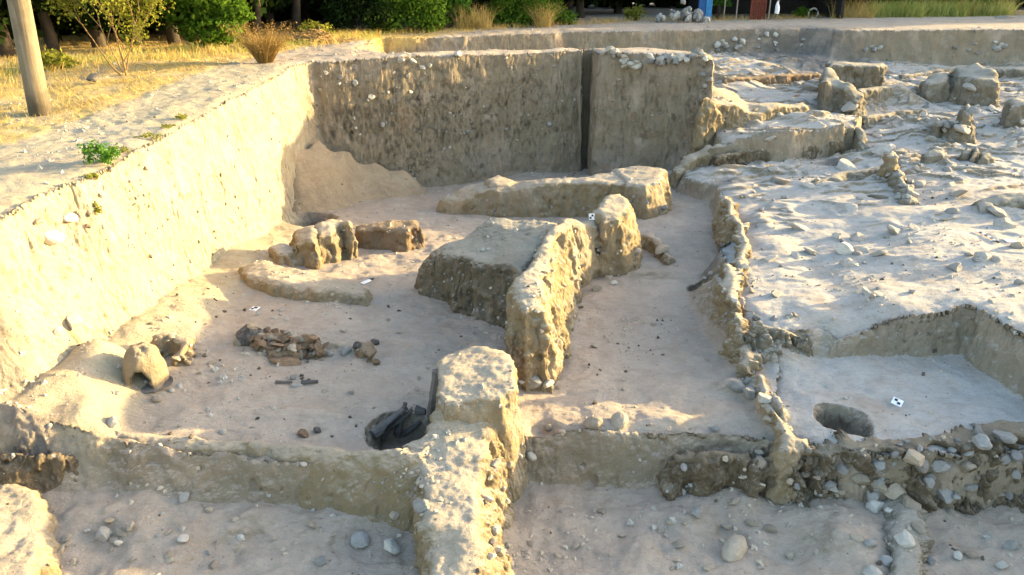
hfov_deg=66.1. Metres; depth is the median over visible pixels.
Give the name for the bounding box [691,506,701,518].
stone
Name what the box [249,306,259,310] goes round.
survey target
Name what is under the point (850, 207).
earth clod
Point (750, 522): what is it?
earth clod
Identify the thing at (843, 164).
earth clod
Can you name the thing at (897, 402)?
survey target
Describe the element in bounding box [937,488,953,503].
stone
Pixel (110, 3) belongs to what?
tree
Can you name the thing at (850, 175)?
earth ridge
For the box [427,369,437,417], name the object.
charred post
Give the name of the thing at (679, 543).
earth clod
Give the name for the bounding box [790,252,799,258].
earth clod
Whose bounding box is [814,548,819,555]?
earth clod
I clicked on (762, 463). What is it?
stone
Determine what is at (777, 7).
white bag
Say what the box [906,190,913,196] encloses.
stone
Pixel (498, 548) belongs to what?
stone
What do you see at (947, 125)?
stone
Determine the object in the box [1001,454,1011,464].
stone
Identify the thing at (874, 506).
stone
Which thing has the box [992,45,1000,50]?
stone
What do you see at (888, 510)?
stone
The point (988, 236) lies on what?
scale bar
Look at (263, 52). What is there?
dry grass clump
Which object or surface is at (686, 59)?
stone
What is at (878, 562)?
dark crumbs
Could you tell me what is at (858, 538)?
earth clod
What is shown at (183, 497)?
stone
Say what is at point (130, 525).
stone
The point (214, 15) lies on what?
shrub
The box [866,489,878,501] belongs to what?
stone
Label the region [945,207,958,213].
stone
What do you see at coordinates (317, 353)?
daub lump
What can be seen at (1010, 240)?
finds card
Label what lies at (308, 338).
daub lump
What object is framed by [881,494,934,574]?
mud brick wall
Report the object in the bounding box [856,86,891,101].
mud brick wall
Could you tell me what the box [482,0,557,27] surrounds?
shrub
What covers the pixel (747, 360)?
mud brick wall
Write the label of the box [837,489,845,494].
stone
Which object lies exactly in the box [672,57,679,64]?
stone
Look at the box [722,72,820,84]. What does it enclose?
mud brick wall
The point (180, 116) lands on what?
weed
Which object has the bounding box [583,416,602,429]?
stone
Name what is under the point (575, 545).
earth clod
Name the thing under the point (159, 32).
tree
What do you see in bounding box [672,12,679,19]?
stone
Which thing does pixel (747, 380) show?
stone
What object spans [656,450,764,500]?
rubble wall
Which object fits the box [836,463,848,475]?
stone
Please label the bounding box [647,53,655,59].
stone
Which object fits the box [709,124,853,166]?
mud brick wall
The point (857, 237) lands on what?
earth clod
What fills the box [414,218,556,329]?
earth block
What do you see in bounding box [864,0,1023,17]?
tall green grass
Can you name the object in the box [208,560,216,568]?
earth clod
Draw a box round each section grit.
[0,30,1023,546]
[0,31,1016,569]
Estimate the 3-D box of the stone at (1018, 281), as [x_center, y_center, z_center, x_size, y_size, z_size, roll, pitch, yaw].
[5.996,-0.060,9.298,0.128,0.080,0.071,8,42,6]
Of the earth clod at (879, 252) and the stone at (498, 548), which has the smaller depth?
the stone at (498, 548)
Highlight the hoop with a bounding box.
[808,7,818,17]
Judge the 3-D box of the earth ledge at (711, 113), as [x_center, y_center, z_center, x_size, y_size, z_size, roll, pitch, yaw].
[4.835,-3.199,16.449,3.530,2.044,1.478,-10,24,-23]
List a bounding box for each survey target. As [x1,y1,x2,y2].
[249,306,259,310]
[589,213,594,219]
[891,397,903,406]
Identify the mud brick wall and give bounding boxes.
[115,430,429,530]
[238,260,372,306]
[401,403,514,574]
[436,166,671,219]
[503,219,582,393]
[668,145,711,189]
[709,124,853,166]
[710,263,762,379]
[711,196,751,274]
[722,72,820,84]
[755,391,815,504]
[850,127,869,151]
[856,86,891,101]
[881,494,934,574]
[928,117,956,137]
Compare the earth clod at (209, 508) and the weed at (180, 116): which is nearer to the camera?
the earth clod at (209, 508)
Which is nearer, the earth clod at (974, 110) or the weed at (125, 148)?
the weed at (125, 148)
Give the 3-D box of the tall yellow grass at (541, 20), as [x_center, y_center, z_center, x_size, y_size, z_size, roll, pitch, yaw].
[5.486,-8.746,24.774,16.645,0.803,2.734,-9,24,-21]
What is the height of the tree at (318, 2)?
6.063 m
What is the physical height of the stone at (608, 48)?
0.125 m
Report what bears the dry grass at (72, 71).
on the ground at (680, 387)
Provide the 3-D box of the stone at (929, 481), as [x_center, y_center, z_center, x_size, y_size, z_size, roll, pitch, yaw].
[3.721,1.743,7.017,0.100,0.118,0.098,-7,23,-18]
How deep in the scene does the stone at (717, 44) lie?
22.05 m
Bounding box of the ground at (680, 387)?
[0,3,1023,574]
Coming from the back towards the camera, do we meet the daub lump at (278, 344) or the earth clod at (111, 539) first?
the daub lump at (278, 344)
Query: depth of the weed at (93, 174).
8.24 m
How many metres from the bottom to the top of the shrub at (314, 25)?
0.607 m
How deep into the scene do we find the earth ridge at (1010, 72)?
20.78 m
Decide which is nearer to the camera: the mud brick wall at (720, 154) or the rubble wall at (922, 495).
the rubble wall at (922, 495)
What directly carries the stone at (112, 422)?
on the ground at (680, 387)
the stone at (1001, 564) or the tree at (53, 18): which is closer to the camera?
the stone at (1001, 564)
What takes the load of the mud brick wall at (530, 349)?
on the ground at (680, 387)
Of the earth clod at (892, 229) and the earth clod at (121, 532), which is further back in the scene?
the earth clod at (892, 229)
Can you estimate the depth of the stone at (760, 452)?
7.25 m
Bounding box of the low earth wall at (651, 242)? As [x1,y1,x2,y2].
[640,232,675,264]
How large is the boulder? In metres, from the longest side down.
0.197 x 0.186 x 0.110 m
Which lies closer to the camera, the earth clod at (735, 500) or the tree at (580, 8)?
the earth clod at (735, 500)
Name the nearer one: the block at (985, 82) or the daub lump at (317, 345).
the daub lump at (317, 345)
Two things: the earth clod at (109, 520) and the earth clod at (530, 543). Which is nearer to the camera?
the earth clod at (109, 520)
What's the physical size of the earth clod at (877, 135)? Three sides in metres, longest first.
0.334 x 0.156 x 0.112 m
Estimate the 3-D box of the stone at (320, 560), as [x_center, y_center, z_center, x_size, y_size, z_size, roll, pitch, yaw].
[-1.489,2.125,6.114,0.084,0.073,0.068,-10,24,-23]
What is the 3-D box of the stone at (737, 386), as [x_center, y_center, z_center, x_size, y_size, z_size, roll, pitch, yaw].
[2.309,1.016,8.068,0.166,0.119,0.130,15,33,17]
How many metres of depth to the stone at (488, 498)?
6.35 m
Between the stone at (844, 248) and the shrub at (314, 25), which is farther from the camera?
the shrub at (314, 25)
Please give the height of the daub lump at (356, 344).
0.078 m
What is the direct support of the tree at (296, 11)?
on the ground at (680, 387)
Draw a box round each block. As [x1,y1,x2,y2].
[0,484,62,574]
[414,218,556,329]
[816,61,887,116]
[916,63,1000,105]
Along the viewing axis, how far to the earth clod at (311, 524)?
6.40 m
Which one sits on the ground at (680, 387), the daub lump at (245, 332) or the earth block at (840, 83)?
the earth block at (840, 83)
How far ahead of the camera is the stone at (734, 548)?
6.55 m
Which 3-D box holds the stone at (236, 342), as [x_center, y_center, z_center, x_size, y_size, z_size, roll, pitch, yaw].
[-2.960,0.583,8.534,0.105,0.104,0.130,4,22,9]
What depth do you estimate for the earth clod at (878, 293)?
9.11 m
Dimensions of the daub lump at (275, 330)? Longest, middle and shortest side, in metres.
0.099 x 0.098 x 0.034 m
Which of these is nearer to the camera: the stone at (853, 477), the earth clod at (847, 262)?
the stone at (853, 477)
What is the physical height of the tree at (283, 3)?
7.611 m
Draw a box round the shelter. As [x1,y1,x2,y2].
[688,0,844,19]
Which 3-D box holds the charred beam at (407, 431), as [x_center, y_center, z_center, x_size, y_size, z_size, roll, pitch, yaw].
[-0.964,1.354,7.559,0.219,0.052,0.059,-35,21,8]
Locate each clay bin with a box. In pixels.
[150,332,196,365]
[268,219,357,269]
[354,220,424,251]
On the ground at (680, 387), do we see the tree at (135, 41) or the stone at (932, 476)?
the tree at (135, 41)
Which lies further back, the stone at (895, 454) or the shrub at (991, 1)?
the shrub at (991, 1)
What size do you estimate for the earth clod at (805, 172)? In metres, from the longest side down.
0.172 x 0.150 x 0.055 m
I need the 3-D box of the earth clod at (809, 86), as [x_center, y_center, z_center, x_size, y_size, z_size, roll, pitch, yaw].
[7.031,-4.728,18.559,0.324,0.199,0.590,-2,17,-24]
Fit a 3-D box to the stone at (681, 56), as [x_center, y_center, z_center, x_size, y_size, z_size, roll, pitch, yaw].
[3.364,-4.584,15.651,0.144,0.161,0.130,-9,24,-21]
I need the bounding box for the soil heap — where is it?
[292,141,427,212]
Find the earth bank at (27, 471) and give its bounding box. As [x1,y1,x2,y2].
[0,452,78,493]
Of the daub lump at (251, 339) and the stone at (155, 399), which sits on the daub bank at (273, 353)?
the daub lump at (251, 339)
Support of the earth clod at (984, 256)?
on the ground at (680, 387)
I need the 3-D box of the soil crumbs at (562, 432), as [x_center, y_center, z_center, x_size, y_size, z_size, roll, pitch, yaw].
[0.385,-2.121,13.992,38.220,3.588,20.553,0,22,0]
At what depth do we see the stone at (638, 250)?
11.13 m
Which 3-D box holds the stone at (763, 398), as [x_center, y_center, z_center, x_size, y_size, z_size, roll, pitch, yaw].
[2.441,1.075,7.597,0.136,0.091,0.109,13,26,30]
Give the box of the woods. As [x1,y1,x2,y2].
[7,0,1022,38]
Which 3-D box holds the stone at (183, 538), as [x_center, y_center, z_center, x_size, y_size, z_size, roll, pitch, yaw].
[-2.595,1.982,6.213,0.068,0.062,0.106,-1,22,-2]
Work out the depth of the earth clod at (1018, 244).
10.33 m
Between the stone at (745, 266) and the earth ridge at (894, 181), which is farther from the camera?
the earth ridge at (894, 181)
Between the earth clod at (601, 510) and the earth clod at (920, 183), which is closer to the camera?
the earth clod at (601, 510)
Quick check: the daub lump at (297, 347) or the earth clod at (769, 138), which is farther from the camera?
the earth clod at (769, 138)
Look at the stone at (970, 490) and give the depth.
7.07 m
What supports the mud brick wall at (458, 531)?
on the ground at (680, 387)
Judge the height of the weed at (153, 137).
0.089 m
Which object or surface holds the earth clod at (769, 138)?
on the ground at (680, 387)
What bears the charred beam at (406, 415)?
on the ground at (680, 387)
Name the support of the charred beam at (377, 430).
on the ground at (680, 387)
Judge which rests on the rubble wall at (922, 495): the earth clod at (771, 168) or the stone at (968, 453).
the stone at (968, 453)
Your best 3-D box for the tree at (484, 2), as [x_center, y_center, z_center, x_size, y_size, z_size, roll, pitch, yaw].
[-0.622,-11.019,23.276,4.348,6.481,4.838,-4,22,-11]
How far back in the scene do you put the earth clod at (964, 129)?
15.38 m
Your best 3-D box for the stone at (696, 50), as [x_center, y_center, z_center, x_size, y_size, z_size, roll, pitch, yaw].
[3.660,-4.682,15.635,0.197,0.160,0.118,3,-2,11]
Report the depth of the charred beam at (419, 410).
7.52 m
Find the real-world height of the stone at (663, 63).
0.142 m
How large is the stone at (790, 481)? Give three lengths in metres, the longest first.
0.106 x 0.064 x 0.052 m
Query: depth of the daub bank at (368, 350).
8.49 m
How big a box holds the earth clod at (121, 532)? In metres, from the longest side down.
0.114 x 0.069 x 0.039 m
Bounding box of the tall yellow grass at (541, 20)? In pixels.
[446,0,889,29]
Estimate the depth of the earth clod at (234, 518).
6.42 m
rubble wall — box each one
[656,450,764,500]
[747,420,1023,514]
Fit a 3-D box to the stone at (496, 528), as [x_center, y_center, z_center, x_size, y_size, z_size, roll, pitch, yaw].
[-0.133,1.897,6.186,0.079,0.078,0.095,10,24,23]
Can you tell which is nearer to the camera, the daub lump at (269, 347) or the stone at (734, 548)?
the stone at (734, 548)
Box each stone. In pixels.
[32,217,42,224]
[43,230,64,244]
[53,326,62,334]
[62,212,78,221]
[66,313,82,329]
[93,526,111,542]
[107,415,118,428]
[113,540,122,545]
[126,520,134,530]
[151,396,161,402]
[177,534,188,541]
[179,491,189,503]
[218,428,225,434]
[233,338,241,345]
[237,534,244,540]
[290,374,296,379]
[314,556,325,565]
[325,350,333,356]
[341,345,351,355]
[350,531,369,547]
[368,94,374,99]
[384,538,400,553]
[413,499,429,512]
[454,51,461,56]
[484,495,493,501]
[487,552,496,559]
[490,458,500,466]
[490,537,497,547]
[491,524,500,535]
[494,545,502,552]
[496,549,505,556]
[507,461,513,467]
[526,451,536,460]
[529,375,541,388]
[543,379,553,387]
[544,424,551,431]
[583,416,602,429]
[592,284,601,290]
[605,46,613,51]
[610,48,618,54]
[610,411,627,429]
[621,57,628,63]
[630,63,641,69]
[634,248,641,254]
[645,58,654,63]
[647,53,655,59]
[655,15,661,22]
[655,244,669,254]
[656,55,664,60]
[659,59,665,65]
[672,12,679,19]
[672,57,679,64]
[676,53,684,60]
[680,463,686,470]
[684,57,689,62]
[688,53,697,59]
[691,48,700,54]
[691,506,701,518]
[693,11,699,18]
[699,71,705,76]
[709,426,719,431]
[714,41,720,47]
[721,534,746,562]
[729,381,744,392]
[730,296,737,302]
[739,38,745,44]
[742,263,748,268]
[742,377,751,384]
[743,386,755,398]
[754,449,763,454]
[756,456,767,469]
[758,392,771,402]
[763,415,770,422]
[770,315,776,320]
[786,478,794,484]
[793,483,800,489]
[799,471,809,476]
[805,448,811,453]
[824,482,835,489]
[829,482,838,492]
[831,232,839,238]
[835,242,853,254]
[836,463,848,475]
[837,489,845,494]
[850,475,856,481]
[852,250,861,254]
[853,473,869,483]
[861,287,871,294]
[862,565,882,574]
[863,538,876,547]
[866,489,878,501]
[866,499,883,513]
[871,479,886,492]
[872,460,885,472]
[873,489,883,494]
[875,478,884,485]
[879,555,892,566]
[884,483,905,499]
[884,506,892,513]
[892,451,901,457]
[893,529,915,547]
[894,194,901,199]
[903,449,924,466]
[903,495,920,510]
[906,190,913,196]
[912,165,919,171]
[912,520,925,534]
[913,459,928,473]
[917,444,922,451]
[922,473,935,479]
[923,476,934,488]
[924,120,934,127]
[927,555,934,565]
[931,460,951,472]
[934,120,946,126]
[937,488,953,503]
[943,166,951,171]
[944,122,951,127]
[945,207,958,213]
[946,508,955,515]
[947,447,956,453]
[951,491,960,499]
[952,550,962,559]
[958,460,976,472]
[963,451,973,455]
[963,484,978,490]
[963,550,979,558]
[967,485,977,492]
[971,433,992,449]
[974,424,983,433]
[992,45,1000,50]
[992,430,1017,443]
[994,560,1008,569]
[995,15,1015,18]
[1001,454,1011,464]
[1003,540,1019,550]
[1005,492,1012,499]
[1010,449,1022,462]
[1011,470,1020,478]
[1013,279,1023,284]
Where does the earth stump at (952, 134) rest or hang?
on the mud brick wall at (936, 132)
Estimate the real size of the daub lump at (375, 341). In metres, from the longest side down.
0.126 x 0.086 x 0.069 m
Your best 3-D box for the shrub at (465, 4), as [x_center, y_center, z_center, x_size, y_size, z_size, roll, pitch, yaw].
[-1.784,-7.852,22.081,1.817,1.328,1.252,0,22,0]
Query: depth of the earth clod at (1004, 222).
11.19 m
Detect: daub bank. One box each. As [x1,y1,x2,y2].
[249,332,323,359]
[324,342,353,351]
[354,342,376,362]
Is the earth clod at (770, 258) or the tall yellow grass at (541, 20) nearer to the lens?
the earth clod at (770, 258)
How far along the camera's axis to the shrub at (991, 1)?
28.35 m
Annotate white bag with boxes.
[774,1,779,13]
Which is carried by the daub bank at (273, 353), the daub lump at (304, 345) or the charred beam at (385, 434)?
the daub lump at (304, 345)
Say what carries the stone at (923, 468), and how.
on the rubble wall at (922, 495)
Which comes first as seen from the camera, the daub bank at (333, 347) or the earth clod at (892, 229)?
the daub bank at (333, 347)
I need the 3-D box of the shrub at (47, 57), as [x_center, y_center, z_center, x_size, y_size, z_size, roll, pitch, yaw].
[-7.861,-3.833,13.342,0.829,0.474,0.698,0,22,0]
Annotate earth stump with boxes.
[876,152,899,177]
[920,150,945,163]
[941,104,976,143]
[959,148,994,164]
[996,95,1023,128]
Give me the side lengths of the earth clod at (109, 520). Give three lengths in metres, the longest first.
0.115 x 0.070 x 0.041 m
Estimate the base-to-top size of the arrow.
0.012 m
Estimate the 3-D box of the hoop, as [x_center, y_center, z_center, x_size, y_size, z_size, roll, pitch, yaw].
[10.247,-9.329,26.781,0.374,0.377,0.060,0,22,0]
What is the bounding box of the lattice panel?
[749,0,766,19]
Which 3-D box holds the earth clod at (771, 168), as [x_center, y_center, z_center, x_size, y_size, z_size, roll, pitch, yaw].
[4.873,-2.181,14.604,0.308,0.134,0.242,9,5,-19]
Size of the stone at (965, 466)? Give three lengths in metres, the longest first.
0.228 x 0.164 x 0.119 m
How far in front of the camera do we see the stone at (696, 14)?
24.45 m
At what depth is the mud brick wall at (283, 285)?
9.95 m
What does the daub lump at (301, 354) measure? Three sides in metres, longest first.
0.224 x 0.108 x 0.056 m
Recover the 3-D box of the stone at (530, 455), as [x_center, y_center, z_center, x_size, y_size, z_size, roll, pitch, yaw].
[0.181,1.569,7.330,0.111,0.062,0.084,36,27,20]
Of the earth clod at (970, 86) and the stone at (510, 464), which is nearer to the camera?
the stone at (510, 464)
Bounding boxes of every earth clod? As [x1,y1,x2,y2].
[57,544,64,554]
[62,534,70,541]
[70,557,76,565]
[104,517,114,522]
[108,536,117,542]
[116,527,127,536]
[163,551,173,558]
[164,557,175,563]
[172,356,180,360]
[205,506,212,511]
[207,360,216,364]
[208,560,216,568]
[231,516,239,521]
[306,520,316,528]
[389,511,399,519]
[527,540,534,547]
[572,542,578,548]
[597,508,604,514]
[604,275,612,279]
[657,528,664,533]
[672,540,685,547]
[703,563,714,570]
[721,524,731,528]
[728,496,740,504]
[745,519,758,526]
[759,255,776,260]
[763,524,777,531]
[764,136,775,140]
[767,166,778,171]
[770,177,789,183]
[771,290,781,297]
[786,550,793,559]
[788,222,808,230]
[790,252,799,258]
[801,82,817,90]
[801,181,814,188]
[802,170,808,175]
[803,247,817,254]
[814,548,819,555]
[836,158,857,170]
[839,258,858,266]
[841,101,857,111]
[844,203,857,211]
[849,534,862,542]
[850,232,864,241]
[853,245,868,251]
[869,250,887,255]
[871,144,895,154]
[872,133,882,137]
[872,291,882,296]
[887,225,899,233]
[904,168,916,174]
[908,223,919,229]
[915,180,925,187]
[924,135,937,141]
[946,262,961,271]
[949,189,968,196]
[954,124,970,133]
[962,83,975,90]
[963,107,980,113]
[974,251,990,261]
[977,202,992,212]
[986,104,996,111]
[987,205,1011,220]
[990,256,1000,261]
[993,217,1016,228]
[1004,141,1017,150]
[1010,241,1023,247]
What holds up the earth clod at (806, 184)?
on the ground at (680, 387)
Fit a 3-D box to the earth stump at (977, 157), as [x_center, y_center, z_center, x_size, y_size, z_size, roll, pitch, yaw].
[8.477,-2.213,14.451,0.895,0.666,0.663,0,22,0]
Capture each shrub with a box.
[40,47,79,70]
[160,0,255,48]
[293,19,334,35]
[317,0,395,33]
[361,0,451,33]
[426,0,478,27]
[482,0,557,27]
[533,0,578,24]
[623,4,647,20]
[712,0,731,18]
[791,6,813,17]
[904,0,942,9]
[929,0,993,9]
[981,0,1007,12]
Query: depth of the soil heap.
14.50 m
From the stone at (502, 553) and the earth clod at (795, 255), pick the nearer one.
the stone at (502, 553)
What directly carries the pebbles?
on the ground at (680, 387)
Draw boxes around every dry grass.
[0,10,1023,80]
[0,26,472,142]
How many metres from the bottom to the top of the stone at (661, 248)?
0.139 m
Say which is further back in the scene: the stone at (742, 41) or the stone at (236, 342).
the stone at (742, 41)
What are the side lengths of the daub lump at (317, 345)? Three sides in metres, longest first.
0.174 x 0.138 x 0.097 m
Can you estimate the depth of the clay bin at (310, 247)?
11.18 m
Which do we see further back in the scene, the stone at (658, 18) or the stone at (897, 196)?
the stone at (658, 18)
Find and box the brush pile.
[275,24,374,44]
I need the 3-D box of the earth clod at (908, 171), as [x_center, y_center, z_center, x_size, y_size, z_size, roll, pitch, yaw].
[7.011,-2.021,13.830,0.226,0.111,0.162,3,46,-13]
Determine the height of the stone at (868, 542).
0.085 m
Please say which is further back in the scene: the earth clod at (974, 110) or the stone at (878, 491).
the earth clod at (974, 110)
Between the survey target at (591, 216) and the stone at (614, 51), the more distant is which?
the stone at (614, 51)
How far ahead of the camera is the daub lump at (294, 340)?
8.43 m
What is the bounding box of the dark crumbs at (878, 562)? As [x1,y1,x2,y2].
[0,26,1021,574]
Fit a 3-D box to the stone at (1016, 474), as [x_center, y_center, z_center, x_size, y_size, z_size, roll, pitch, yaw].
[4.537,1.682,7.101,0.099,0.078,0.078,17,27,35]
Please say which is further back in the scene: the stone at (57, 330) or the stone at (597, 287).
the stone at (597, 287)
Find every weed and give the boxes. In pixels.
[77,139,120,164]
[83,172,99,179]
[92,201,102,214]
[109,144,130,152]
[133,132,162,139]
[161,123,175,128]
[174,112,187,119]
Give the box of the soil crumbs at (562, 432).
[0,26,1023,574]
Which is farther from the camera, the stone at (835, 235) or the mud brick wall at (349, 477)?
the stone at (835, 235)
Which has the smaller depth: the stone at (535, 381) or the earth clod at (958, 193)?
the stone at (535, 381)
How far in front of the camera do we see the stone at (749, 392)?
7.93 m
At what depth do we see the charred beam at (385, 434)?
7.46 m
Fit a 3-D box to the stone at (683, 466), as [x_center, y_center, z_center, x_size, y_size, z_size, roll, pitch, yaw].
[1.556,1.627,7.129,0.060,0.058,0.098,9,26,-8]
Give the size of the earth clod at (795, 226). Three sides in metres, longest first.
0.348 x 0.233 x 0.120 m
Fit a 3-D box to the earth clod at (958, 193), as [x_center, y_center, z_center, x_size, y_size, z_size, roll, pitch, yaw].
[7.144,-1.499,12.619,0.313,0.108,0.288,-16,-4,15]
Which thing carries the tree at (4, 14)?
on the ground at (680, 387)
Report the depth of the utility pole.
10.29 m
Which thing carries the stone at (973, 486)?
on the ground at (680, 387)
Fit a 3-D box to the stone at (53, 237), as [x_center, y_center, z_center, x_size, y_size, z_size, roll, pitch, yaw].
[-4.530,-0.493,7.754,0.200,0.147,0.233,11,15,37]
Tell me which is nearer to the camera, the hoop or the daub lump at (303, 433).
the daub lump at (303, 433)
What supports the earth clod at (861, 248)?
on the ground at (680, 387)
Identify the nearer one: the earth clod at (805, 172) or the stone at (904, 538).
the stone at (904, 538)
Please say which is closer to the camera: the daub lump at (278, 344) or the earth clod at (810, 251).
the daub lump at (278, 344)
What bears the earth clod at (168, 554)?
on the ground at (680, 387)
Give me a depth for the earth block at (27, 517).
6.05 m
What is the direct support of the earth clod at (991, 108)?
on the ground at (680, 387)
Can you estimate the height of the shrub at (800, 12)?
0.504 m
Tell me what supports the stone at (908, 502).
on the mud brick wall at (903, 556)
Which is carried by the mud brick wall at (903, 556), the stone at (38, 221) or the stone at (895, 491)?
the stone at (895, 491)
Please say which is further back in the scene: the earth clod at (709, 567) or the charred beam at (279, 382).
the charred beam at (279, 382)
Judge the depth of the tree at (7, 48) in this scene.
15.05 m
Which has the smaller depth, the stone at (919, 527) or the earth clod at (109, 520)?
the earth clod at (109, 520)
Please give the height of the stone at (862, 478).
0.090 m
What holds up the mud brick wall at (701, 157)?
on the ground at (680, 387)
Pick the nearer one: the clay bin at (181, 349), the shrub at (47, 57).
the clay bin at (181, 349)
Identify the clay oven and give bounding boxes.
[122,342,172,393]
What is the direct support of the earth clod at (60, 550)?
on the earth block at (27, 517)
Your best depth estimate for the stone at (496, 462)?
6.66 m
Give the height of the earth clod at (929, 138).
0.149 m
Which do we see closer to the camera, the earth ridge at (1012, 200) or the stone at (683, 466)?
the stone at (683, 466)
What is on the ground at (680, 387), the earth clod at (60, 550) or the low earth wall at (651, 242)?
the low earth wall at (651, 242)
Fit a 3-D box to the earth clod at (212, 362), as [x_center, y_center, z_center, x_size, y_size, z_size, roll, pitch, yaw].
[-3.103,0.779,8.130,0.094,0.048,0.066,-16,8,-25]
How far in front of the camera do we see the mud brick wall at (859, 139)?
15.45 m
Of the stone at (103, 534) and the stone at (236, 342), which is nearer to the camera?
the stone at (103, 534)
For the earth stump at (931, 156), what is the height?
0.655 m
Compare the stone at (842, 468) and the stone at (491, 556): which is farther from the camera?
the stone at (842, 468)
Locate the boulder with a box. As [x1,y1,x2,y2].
[86,73,99,81]
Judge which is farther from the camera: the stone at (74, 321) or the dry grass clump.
the dry grass clump
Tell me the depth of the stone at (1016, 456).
7.02 m
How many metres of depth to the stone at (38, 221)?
7.56 m
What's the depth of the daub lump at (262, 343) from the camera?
8.37 m
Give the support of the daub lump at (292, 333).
on the daub bank at (273, 353)
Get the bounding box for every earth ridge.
[811,167,878,184]
[862,108,926,129]
[887,169,919,204]
[899,65,1023,78]
[970,192,1023,208]
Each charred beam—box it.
[275,380,291,383]
[301,380,317,383]
[369,407,407,437]
[381,421,394,440]
[389,408,413,429]
[394,402,406,434]
[401,420,420,436]
[414,405,426,414]
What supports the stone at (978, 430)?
on the rubble wall at (922, 495)
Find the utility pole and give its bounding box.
[7,0,51,116]
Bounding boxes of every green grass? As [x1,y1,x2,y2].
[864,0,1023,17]
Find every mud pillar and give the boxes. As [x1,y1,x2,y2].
[436,346,527,502]
[560,194,642,287]
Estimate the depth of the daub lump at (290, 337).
8.47 m
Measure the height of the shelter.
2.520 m
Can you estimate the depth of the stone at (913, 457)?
6.84 m
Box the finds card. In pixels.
[1003,239,1015,241]
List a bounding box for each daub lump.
[235,323,264,345]
[249,335,254,342]
[254,334,261,348]
[258,339,266,347]
[263,326,270,332]
[263,345,276,350]
[269,355,301,366]
[270,328,278,332]
[270,343,284,345]
[276,337,286,343]
[284,345,301,350]
[285,335,299,340]
[287,343,295,349]
[289,330,296,339]
[289,338,297,343]
[297,429,308,437]
[299,349,302,359]
[300,334,317,343]
[301,343,307,349]
[302,349,307,357]
[313,341,324,353]
[313,426,320,432]
[314,350,321,355]
[352,341,360,348]
[371,339,379,344]
[372,358,379,364]
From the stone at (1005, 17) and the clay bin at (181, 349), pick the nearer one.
the clay bin at (181, 349)
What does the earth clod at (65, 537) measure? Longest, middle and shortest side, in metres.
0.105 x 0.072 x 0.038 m
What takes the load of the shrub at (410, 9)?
on the ground at (680, 387)
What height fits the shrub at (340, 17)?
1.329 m
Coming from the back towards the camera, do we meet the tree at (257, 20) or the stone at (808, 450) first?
the tree at (257, 20)
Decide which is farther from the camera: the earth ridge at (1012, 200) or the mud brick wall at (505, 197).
the mud brick wall at (505, 197)
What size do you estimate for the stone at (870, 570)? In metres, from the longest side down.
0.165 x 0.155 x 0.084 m
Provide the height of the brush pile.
0.524 m
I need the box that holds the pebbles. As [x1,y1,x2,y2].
[10,26,1022,569]
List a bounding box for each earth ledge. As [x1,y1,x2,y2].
[690,86,808,153]
[738,322,813,363]
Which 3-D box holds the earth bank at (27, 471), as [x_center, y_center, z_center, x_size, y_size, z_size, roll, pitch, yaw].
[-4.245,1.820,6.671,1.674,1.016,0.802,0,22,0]
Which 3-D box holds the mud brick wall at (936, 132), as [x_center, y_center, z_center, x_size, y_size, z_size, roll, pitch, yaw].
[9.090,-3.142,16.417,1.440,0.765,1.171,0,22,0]
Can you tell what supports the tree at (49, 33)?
on the ground at (680, 387)
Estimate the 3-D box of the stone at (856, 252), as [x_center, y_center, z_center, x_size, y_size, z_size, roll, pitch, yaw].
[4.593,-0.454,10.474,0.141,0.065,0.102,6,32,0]
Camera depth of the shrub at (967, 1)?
28.43 m
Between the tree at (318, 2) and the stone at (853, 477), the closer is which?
the stone at (853, 477)
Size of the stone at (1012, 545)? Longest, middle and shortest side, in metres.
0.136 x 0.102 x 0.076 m
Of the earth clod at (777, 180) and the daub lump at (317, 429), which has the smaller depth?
the daub lump at (317, 429)
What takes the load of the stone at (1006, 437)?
on the rubble wall at (922, 495)
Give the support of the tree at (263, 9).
on the ground at (680, 387)
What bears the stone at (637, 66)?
on the ground at (680, 387)
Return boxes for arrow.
[360,278,373,283]
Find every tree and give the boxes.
[0,0,16,57]
[0,0,46,43]
[31,0,128,52]
[32,3,132,47]
[33,12,64,42]
[34,3,144,45]
[41,0,175,75]
[121,3,158,34]
[122,0,185,44]
[134,3,165,34]
[178,0,274,31]
[240,0,303,26]
[244,0,300,31]
[251,0,291,35]
[263,2,287,28]
[300,0,309,25]
[304,0,376,20]
[472,0,517,19]
[566,0,573,13]
[570,0,603,17]
[601,0,645,13]
[845,0,871,9]
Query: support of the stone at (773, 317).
on the ground at (680, 387)
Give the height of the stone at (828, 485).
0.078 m
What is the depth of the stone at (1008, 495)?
7.13 m
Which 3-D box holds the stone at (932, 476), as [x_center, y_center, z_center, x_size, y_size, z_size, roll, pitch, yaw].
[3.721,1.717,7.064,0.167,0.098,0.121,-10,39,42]
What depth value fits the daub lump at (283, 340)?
8.45 m
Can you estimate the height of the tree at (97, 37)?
7.188 m
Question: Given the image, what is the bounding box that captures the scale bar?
[976,230,999,242]
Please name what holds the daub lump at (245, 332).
on the daub bank at (273, 353)

